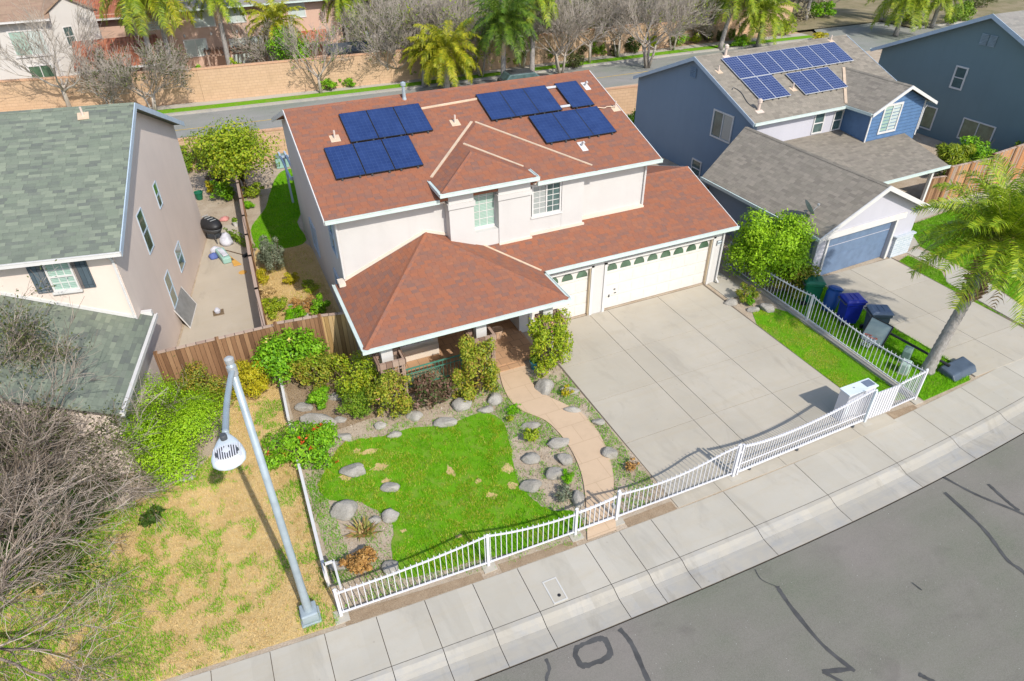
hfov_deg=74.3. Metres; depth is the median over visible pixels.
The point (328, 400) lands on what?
litter
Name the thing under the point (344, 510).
boulder
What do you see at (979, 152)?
side shrub
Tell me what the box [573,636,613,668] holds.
tar patch
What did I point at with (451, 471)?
bare patch
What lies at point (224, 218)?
cloth heap
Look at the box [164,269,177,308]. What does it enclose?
window
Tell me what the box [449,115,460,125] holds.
roof vent
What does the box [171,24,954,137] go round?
back road
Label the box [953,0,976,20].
roadside bush
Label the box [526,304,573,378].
climbing rose
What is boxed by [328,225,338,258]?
window
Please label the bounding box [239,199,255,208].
grass tuft
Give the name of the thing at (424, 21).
bare tree
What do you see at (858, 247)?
garage door
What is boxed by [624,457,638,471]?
shrub
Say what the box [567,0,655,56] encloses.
bare tree
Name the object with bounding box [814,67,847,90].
solar panel
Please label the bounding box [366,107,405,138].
solar panel
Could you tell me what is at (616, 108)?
roof vent
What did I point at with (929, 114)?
window
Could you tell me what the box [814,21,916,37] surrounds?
side street
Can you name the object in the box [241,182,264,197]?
bed shrub
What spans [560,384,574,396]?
shrub
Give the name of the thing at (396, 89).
kerb
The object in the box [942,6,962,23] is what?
roadside bush
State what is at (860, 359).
iron fence
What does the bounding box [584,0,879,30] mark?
yards
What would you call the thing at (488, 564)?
iron fence
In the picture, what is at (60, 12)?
house
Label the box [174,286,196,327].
window screen
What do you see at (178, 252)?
window
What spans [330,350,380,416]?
leafy shrub
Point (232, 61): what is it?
roadside bush
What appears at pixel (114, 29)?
house
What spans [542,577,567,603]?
meter cover
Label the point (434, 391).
reddish shrub
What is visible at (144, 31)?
palm
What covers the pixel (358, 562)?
dry shrub
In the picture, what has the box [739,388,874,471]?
driveway gate
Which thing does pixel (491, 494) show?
bare patch
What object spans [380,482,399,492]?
boulder
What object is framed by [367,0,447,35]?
bare tree
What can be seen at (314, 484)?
weeds
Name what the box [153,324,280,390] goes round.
board fence
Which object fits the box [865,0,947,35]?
palm
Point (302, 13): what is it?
window
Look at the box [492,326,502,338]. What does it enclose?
plant pot
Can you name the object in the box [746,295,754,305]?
shrub
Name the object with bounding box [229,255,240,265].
board
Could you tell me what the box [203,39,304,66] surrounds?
pergola
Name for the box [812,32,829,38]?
roadside bush
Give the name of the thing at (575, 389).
boulder
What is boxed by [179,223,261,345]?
patio
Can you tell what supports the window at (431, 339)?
in the house at (478, 220)
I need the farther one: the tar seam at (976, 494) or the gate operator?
the gate operator
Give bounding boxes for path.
[500,365,615,539]
[907,248,1023,324]
[909,193,1000,247]
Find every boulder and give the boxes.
[294,402,313,411]
[299,413,336,424]
[328,392,341,400]
[328,561,346,571]
[330,499,357,520]
[334,416,346,422]
[337,433,351,440]
[339,463,365,477]
[368,515,381,523]
[374,421,386,429]
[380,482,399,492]
[381,508,399,522]
[381,560,398,575]
[386,430,401,437]
[406,410,422,421]
[433,417,456,427]
[451,397,471,411]
[477,405,493,413]
[487,392,502,405]
[519,479,541,492]
[521,421,540,430]
[521,452,539,464]
[534,378,553,395]
[545,467,563,479]
[547,437,569,448]
[557,453,572,465]
[560,386,579,394]
[563,406,580,412]
[571,490,584,508]
[592,418,604,424]
[601,446,617,458]
[723,298,737,305]
[747,307,759,311]
[759,303,774,312]
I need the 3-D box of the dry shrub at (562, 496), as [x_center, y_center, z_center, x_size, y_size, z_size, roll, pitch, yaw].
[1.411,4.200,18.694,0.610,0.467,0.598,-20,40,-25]
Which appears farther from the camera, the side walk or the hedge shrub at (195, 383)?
the side walk
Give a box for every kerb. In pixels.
[164,38,813,115]
[353,397,1023,680]
[914,20,968,28]
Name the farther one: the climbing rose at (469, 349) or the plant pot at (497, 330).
the plant pot at (497, 330)
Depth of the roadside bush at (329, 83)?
51.74 m
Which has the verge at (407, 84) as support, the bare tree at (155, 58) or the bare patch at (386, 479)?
the bare tree at (155, 58)
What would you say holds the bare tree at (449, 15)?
on the verge at (407, 84)
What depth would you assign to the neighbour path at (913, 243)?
33.37 m
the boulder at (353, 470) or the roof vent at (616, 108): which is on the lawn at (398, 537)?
the boulder at (353, 470)
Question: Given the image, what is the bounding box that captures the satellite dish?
[803,199,819,217]
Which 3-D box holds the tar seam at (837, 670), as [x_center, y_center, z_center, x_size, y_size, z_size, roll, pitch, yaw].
[7.178,7.265,14.874,0.686,0.001,0.129,-4,36,-4]
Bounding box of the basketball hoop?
[859,316,975,381]
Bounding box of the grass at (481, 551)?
[376,515,565,594]
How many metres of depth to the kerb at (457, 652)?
17.02 m
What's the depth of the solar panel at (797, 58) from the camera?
36.39 m
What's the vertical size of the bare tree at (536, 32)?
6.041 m
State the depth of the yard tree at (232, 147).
33.45 m
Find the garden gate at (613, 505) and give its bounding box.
[577,495,616,530]
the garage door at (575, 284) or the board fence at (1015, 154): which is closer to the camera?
the garage door at (575, 284)
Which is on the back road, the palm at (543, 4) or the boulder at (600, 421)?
the palm at (543, 4)
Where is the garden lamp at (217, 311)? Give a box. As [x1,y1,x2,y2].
[213,307,223,315]
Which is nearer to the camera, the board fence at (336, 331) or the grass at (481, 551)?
the grass at (481, 551)
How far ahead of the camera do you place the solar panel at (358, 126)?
24.14 m
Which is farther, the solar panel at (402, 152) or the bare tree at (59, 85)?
the bare tree at (59, 85)
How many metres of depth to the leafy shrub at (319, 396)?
21.80 m
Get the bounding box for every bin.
[798,275,826,304]
[821,285,843,311]
[833,293,867,325]
[859,304,894,329]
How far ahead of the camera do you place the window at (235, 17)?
54.94 m
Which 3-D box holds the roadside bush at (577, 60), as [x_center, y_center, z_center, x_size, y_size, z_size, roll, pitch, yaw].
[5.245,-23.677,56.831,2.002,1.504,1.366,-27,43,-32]
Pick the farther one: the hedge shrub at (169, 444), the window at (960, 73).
the window at (960, 73)
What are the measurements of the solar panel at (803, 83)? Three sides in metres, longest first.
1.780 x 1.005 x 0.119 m
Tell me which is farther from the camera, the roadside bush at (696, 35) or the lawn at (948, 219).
the roadside bush at (696, 35)
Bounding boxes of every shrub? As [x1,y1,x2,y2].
[109,370,224,489]
[170,359,234,417]
[180,145,195,172]
[191,147,207,169]
[204,166,226,181]
[204,180,216,194]
[209,180,235,200]
[222,227,256,247]
[231,359,270,398]
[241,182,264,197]
[249,322,329,387]
[250,267,269,285]
[259,283,277,296]
[261,296,287,319]
[261,420,341,471]
[282,272,299,284]
[283,305,306,319]
[287,349,348,394]
[288,294,315,312]
[301,279,319,293]
[306,384,331,409]
[309,293,330,314]
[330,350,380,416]
[335,384,378,418]
[338,545,377,574]
[409,369,462,410]
[505,415,514,421]
[523,427,539,441]
[553,483,573,502]
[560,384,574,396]
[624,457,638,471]
[627,108,634,123]
[721,206,818,287]
[734,282,759,302]
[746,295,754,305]
[770,261,821,300]
[935,142,978,175]
[951,135,997,163]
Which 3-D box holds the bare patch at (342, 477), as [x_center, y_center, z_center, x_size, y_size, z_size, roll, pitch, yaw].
[-4.812,3.951,19.484,0.381,0.001,0.332,-15,38,-19]
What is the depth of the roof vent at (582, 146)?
25.15 m
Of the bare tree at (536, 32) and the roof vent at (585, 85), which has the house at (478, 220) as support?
the roof vent at (585, 85)
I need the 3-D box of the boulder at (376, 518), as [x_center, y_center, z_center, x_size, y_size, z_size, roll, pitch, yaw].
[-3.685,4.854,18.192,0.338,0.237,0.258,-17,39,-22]
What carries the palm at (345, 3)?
on the yards at (837, 19)
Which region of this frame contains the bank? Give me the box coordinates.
[145,11,797,106]
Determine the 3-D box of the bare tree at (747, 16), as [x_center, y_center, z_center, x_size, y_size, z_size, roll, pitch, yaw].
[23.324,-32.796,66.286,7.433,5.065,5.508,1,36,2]
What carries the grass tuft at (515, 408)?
on the yard ground at (215, 207)
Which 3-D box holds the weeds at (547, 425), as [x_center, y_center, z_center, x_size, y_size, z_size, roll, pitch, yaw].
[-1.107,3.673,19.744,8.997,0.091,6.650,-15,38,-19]
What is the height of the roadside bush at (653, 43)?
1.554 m
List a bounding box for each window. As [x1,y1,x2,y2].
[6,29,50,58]
[27,63,53,77]
[42,262,83,294]
[62,25,76,47]
[136,207,154,254]
[145,14,166,30]
[152,180,162,208]
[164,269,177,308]
[174,240,185,272]
[183,38,209,57]
[190,10,215,27]
[227,7,245,23]
[229,37,251,63]
[247,36,263,50]
[264,36,276,60]
[286,2,306,17]
[308,217,320,257]
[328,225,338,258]
[333,268,338,283]
[400,338,433,348]
[473,192,495,229]
[531,181,562,218]
[690,157,701,176]
[709,108,734,143]
[810,113,825,133]
[830,109,844,130]
[876,101,903,134]
[919,104,937,130]
[949,65,968,90]
[956,117,996,146]
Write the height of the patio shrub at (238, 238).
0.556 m
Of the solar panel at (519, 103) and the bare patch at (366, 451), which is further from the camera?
the solar panel at (519, 103)
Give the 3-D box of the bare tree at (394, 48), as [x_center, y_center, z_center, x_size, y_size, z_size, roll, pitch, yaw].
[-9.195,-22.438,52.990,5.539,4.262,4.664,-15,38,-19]
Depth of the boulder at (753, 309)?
26.35 m
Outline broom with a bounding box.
[226,250,247,257]
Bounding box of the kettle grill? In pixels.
[200,215,222,243]
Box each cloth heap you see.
[208,252,218,259]
[210,246,219,253]
[219,216,228,220]
[220,232,233,246]
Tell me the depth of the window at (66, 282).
20.04 m
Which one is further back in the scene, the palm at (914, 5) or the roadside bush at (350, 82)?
the palm at (914, 5)
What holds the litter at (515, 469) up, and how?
on the yard ground at (215, 207)
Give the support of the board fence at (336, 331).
on the yard ground at (215, 207)
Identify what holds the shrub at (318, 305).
on the side garden
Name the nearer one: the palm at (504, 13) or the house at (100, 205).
the house at (100, 205)
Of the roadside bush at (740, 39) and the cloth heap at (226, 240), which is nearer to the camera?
the cloth heap at (226, 240)
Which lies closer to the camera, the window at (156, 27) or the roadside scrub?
the window at (156, 27)
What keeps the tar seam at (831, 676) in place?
on the street at (864, 606)
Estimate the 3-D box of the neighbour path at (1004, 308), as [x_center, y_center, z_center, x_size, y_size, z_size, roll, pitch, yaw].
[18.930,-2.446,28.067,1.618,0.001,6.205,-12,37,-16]
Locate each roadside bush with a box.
[229,57,241,64]
[265,23,311,60]
[320,78,338,89]
[338,77,355,86]
[455,53,478,74]
[543,49,552,58]
[563,49,584,67]
[576,45,586,54]
[591,40,598,54]
[595,42,606,54]
[610,45,617,55]
[626,36,640,52]
[646,35,657,47]
[672,25,688,45]
[689,32,702,43]
[701,31,714,41]
[716,30,722,40]
[727,28,735,39]
[731,34,748,46]
[776,16,796,34]
[809,1,836,16]
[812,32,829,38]
[895,3,922,21]
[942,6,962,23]
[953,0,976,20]
[966,0,997,7]
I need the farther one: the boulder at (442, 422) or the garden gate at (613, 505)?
the boulder at (442, 422)
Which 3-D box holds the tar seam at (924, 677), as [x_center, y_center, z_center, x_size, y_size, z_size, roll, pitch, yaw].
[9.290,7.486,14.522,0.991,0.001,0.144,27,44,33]
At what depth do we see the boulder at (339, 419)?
21.37 m
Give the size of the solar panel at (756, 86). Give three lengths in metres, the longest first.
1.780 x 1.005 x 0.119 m
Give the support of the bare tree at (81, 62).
on the verge at (407, 84)
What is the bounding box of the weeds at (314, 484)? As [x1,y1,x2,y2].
[297,463,347,584]
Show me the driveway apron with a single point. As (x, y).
(882, 420)
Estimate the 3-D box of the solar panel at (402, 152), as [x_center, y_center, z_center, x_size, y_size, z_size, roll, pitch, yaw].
[-3.837,-6.545,23.619,1.000,0.119,1.740,-15,56,-19]
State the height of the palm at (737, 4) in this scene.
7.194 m
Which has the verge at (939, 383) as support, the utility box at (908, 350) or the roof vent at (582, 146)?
the utility box at (908, 350)
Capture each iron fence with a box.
[332,443,745,625]
[721,241,923,398]
[857,368,928,426]
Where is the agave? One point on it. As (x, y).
(362, 529)
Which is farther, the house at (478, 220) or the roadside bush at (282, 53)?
the roadside bush at (282, 53)
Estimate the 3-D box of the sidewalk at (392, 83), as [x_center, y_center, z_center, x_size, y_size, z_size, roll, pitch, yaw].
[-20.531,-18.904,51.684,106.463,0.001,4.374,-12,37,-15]
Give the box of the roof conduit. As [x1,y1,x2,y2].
[421,98,476,108]
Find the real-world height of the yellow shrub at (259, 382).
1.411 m
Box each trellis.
[372,347,409,412]
[464,324,496,386]
[535,308,566,365]
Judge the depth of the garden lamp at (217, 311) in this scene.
26.53 m
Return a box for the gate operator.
[832,378,878,421]
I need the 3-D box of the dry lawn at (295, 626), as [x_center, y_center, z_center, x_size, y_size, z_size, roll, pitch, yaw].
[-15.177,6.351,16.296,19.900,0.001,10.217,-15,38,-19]
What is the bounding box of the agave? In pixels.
[342,515,382,541]
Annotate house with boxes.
[0,0,102,79]
[0,102,205,490]
[72,0,160,73]
[120,0,342,68]
[271,70,739,406]
[298,0,468,50]
[633,35,950,274]
[870,10,1023,152]
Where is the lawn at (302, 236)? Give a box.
[251,169,305,250]
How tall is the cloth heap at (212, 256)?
0.242 m
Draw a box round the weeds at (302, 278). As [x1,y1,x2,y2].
[266,251,328,321]
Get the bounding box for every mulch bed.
[282,357,380,432]
[346,573,482,625]
[498,541,577,571]
[624,501,676,526]
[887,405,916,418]
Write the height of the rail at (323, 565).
0.870 m
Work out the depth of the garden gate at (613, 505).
17.66 m
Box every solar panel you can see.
[324,144,365,180]
[338,110,378,142]
[353,139,394,175]
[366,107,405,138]
[381,135,423,170]
[393,103,432,135]
[475,91,515,121]
[499,88,539,118]
[522,85,562,113]
[528,113,570,144]
[552,109,593,140]
[554,81,594,108]
[575,106,616,136]
[721,56,754,78]
[737,54,769,76]
[741,77,775,101]
[752,52,784,74]
[757,74,790,98]
[766,50,798,72]
[781,48,812,70]
[785,71,819,95]
[795,46,826,67]
[800,69,833,92]
[808,44,840,65]
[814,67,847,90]
[822,42,853,63]
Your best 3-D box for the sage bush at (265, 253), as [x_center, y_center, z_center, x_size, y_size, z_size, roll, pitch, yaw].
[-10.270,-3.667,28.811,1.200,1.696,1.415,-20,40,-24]
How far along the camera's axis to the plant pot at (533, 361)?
23.28 m
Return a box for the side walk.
[708,272,747,298]
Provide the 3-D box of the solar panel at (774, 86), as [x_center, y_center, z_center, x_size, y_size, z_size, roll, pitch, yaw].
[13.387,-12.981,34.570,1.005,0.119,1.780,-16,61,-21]
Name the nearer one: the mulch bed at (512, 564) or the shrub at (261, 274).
the mulch bed at (512, 564)
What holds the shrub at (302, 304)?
on the side garden
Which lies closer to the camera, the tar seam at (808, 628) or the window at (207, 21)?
the tar seam at (808, 628)
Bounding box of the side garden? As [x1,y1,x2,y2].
[254,243,351,375]
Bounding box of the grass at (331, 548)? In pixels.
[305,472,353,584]
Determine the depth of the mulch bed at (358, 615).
16.26 m
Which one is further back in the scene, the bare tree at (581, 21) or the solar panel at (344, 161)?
the bare tree at (581, 21)
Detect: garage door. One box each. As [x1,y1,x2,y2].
[532,269,588,318]
[604,240,709,307]
[820,222,891,274]
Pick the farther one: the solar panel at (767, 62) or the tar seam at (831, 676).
the solar panel at (767, 62)
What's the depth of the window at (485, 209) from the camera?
23.78 m
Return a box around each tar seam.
[544,658,550,680]
[617,627,650,680]
[776,586,854,671]
[822,666,853,672]
[823,670,842,680]
[919,673,934,680]
[944,477,1023,514]
[944,492,1023,573]
[987,484,1019,510]
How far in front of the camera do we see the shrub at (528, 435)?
20.47 m
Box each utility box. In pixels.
[896,359,911,376]
[898,345,913,363]
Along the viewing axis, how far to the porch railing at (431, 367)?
22.47 m
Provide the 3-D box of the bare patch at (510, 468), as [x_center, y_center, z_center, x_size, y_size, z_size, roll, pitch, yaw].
[-0.107,3.733,19.721,0.387,0.001,0.381,21,41,28]
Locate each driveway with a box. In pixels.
[536,285,839,485]
[823,258,1023,375]
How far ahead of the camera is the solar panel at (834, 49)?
37.47 m
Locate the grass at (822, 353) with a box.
[754,308,904,399]
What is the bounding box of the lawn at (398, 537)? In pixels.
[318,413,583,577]
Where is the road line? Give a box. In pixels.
[175,71,646,130]
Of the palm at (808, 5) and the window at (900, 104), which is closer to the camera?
the window at (900, 104)
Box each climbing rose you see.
[365,367,415,418]
[450,334,499,401]
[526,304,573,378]
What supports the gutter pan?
on the street at (864, 606)
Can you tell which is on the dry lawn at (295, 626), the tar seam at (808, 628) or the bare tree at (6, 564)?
the bare tree at (6, 564)
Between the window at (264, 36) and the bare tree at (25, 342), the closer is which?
the bare tree at (25, 342)
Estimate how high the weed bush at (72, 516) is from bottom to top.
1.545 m
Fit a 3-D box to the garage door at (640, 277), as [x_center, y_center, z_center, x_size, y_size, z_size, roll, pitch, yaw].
[5.736,-2.699,26.810,4.870,2.100,0.095,-15,38,-19]
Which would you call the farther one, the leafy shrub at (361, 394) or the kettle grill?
the kettle grill
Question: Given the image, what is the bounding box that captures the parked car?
[497,68,548,81]
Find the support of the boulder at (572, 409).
on the yard ground at (215, 207)
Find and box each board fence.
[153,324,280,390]
[235,171,266,325]
[273,315,324,363]
[317,312,357,357]
[920,175,946,202]
[937,158,989,200]
[979,143,1023,191]
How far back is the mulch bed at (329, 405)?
22.16 m
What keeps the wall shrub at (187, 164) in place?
on the yard ground at (215, 207)
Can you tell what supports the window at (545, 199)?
in the house at (478, 220)
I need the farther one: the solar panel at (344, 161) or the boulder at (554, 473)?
the solar panel at (344, 161)
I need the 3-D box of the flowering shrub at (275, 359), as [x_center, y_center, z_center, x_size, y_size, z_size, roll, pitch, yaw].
[-7.645,0.409,22.821,2.806,2.029,2.626,8,37,12]
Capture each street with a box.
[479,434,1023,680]
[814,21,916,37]
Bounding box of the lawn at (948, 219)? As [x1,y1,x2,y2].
[911,203,1023,304]
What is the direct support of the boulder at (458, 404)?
on the yard ground at (215, 207)
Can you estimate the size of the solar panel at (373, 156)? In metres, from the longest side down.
1.740 x 1.000 x 0.119 m
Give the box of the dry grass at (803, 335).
[753,307,902,397]
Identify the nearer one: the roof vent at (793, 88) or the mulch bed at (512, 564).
the mulch bed at (512, 564)
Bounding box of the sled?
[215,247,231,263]
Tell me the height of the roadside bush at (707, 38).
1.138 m
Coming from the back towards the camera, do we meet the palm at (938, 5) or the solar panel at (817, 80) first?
the palm at (938, 5)
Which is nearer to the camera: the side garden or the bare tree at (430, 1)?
the side garden
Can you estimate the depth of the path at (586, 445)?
20.70 m
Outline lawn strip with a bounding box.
[752,308,905,399]
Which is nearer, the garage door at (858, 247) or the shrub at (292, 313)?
the shrub at (292, 313)
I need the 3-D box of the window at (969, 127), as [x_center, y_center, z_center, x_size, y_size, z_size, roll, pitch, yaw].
[27.328,-12.247,39.770,0.070,1.240,2.040,-15,38,-19]
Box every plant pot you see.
[194,190,202,199]
[231,217,237,226]
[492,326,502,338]
[529,354,539,369]
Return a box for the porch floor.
[371,319,535,399]
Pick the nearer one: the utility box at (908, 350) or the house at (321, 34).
the utility box at (908, 350)
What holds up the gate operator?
on the driveway apron
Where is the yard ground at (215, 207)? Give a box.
[1,49,1023,680]
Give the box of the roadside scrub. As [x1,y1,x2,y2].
[402,2,815,48]
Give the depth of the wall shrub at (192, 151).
38.29 m
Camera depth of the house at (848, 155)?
33.82 m
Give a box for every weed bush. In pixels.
[0,461,129,594]
[138,504,165,527]
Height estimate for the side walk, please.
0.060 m
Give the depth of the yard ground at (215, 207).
20.15 m
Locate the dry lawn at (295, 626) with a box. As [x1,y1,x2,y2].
[0,380,336,680]
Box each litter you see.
[283,358,378,436]
[306,368,658,607]
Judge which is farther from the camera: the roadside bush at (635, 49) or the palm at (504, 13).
the roadside bush at (635, 49)
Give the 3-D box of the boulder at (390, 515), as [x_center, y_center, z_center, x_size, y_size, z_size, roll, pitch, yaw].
[-3.303,4.766,18.292,0.471,0.390,0.462,24,42,30]
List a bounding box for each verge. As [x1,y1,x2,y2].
[157,35,813,113]
[774,287,968,399]
[794,0,1023,26]
[900,256,1002,315]
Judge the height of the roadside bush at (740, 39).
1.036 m
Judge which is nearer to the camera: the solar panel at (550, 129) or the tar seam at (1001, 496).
the tar seam at (1001, 496)
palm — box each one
[69,0,187,69]
[114,0,207,64]
[185,0,250,64]
[240,0,307,58]
[321,0,368,40]
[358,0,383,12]
[399,29,439,86]
[407,17,483,87]
[462,0,544,74]
[497,0,570,71]
[700,0,776,49]
[735,0,800,46]
[803,0,811,20]
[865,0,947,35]
[907,154,1023,375]
[920,0,963,27]
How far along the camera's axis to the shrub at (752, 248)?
26.85 m
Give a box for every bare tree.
[0,0,114,106]
[0,259,216,558]
[0,296,180,601]
[0,452,166,680]
[56,41,138,103]
[81,34,193,110]
[228,15,295,62]
[272,10,350,92]
[330,1,390,51]
[337,0,422,69]
[344,0,422,57]
[355,0,460,49]
[361,28,426,68]
[362,0,456,43]
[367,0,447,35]
[415,0,483,47]
[416,0,481,30]
[431,0,521,76]
[457,0,520,27]
[465,3,580,67]
[506,0,617,73]
[525,3,574,33]
[543,0,638,62]
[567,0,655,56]
[573,1,611,31]
[596,0,730,67]
[597,0,653,24]
[627,0,676,24]
[639,0,722,50]
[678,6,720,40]
[682,0,739,17]
[718,0,788,32]
[795,0,807,16]
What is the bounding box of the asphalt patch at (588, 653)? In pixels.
[578,641,606,662]
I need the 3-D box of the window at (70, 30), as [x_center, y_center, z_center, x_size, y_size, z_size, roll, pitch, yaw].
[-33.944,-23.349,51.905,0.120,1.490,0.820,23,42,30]
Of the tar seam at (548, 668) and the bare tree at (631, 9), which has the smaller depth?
the tar seam at (548, 668)
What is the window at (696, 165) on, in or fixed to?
in the house at (848, 155)
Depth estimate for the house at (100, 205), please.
20.72 m
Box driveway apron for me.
[662,413,896,507]
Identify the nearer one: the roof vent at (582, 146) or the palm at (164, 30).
the roof vent at (582, 146)
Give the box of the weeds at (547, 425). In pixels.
[304,373,658,606]
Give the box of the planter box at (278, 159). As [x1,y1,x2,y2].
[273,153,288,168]
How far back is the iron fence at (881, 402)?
21.18 m
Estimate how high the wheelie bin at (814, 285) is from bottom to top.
1.117 m
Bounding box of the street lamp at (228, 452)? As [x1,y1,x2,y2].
[211,356,321,628]
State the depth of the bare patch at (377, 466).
19.83 m
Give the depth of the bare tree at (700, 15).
59.44 m
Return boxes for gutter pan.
[407,412,1023,680]
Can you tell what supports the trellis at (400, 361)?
on the yard ground at (215, 207)
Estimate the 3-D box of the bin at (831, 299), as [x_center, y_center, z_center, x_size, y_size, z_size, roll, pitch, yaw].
[12.449,-1.636,26.205,0.658,0.990,0.580,-3,27,-27]
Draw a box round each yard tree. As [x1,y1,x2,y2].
[180,115,285,196]
[570,0,596,28]
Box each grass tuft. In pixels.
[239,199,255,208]
[504,403,520,414]
[561,468,575,483]
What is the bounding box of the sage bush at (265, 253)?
[256,235,284,271]
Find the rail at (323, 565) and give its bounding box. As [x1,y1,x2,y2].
[278,371,341,589]
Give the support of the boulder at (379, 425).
on the yard ground at (215, 207)
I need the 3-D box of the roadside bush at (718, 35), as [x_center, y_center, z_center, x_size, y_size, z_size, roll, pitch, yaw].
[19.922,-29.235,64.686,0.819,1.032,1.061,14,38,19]
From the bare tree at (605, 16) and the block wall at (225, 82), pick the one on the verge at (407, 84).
the bare tree at (605, 16)
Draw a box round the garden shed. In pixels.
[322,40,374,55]
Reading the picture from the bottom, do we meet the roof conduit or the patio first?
the patio
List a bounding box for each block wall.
[0,22,646,111]
[177,127,287,170]
[605,84,637,113]
[646,3,792,49]
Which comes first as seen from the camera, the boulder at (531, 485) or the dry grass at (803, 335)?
the boulder at (531, 485)
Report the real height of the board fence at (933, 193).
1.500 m
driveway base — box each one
[532,284,836,485]
[825,257,1023,376]
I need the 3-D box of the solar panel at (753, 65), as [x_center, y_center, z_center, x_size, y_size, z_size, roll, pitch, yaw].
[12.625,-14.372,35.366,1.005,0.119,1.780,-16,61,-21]
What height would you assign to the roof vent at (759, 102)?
0.650 m
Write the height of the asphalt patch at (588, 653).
0.001 m
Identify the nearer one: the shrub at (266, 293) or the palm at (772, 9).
the shrub at (266, 293)
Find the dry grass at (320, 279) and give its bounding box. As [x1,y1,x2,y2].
[259,246,336,321]
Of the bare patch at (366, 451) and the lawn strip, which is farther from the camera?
the lawn strip
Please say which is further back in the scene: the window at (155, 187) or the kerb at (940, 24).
the kerb at (940, 24)
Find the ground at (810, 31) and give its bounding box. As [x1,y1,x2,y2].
[164,29,815,671]
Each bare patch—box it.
[338,475,351,480]
[359,448,377,454]
[372,463,387,470]
[381,477,391,482]
[446,464,455,475]
[486,492,497,498]
[501,463,513,474]
[507,482,517,489]
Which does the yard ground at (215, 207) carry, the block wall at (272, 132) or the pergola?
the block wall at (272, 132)
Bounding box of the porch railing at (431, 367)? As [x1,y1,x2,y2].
[406,354,462,387]
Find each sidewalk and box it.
[151,33,805,109]
[179,358,1023,680]
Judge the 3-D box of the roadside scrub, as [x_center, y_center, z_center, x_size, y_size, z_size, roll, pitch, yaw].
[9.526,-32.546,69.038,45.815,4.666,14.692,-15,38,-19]
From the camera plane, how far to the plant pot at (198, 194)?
35.44 m
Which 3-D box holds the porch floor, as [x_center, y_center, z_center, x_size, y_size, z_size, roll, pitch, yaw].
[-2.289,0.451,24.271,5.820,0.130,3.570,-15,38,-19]
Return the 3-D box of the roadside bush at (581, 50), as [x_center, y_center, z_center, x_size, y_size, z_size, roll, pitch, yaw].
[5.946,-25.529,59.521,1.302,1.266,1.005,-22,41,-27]
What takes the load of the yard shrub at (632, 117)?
on the yard ground at (215, 207)
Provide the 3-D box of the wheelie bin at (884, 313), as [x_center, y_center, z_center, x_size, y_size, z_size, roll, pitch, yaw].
[13.338,-0.725,24.771,0.845,1.140,0.673,2,36,3]
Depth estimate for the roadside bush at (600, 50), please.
59.92 m
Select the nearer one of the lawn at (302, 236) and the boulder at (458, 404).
the boulder at (458, 404)
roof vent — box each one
[77,107,88,119]
[329,130,340,142]
[400,81,406,99]
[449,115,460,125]
[577,141,587,150]
[581,81,590,89]
[610,101,620,111]
[723,44,729,57]
[756,98,763,113]
[789,83,797,90]
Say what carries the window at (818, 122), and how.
in the house at (848, 155)
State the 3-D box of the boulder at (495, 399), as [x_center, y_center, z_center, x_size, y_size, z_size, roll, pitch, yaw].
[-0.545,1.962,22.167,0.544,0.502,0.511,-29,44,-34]
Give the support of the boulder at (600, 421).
on the yard ground at (215, 207)
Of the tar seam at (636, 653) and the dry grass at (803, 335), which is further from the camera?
the dry grass at (803, 335)
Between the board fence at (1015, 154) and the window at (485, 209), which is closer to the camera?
the window at (485, 209)

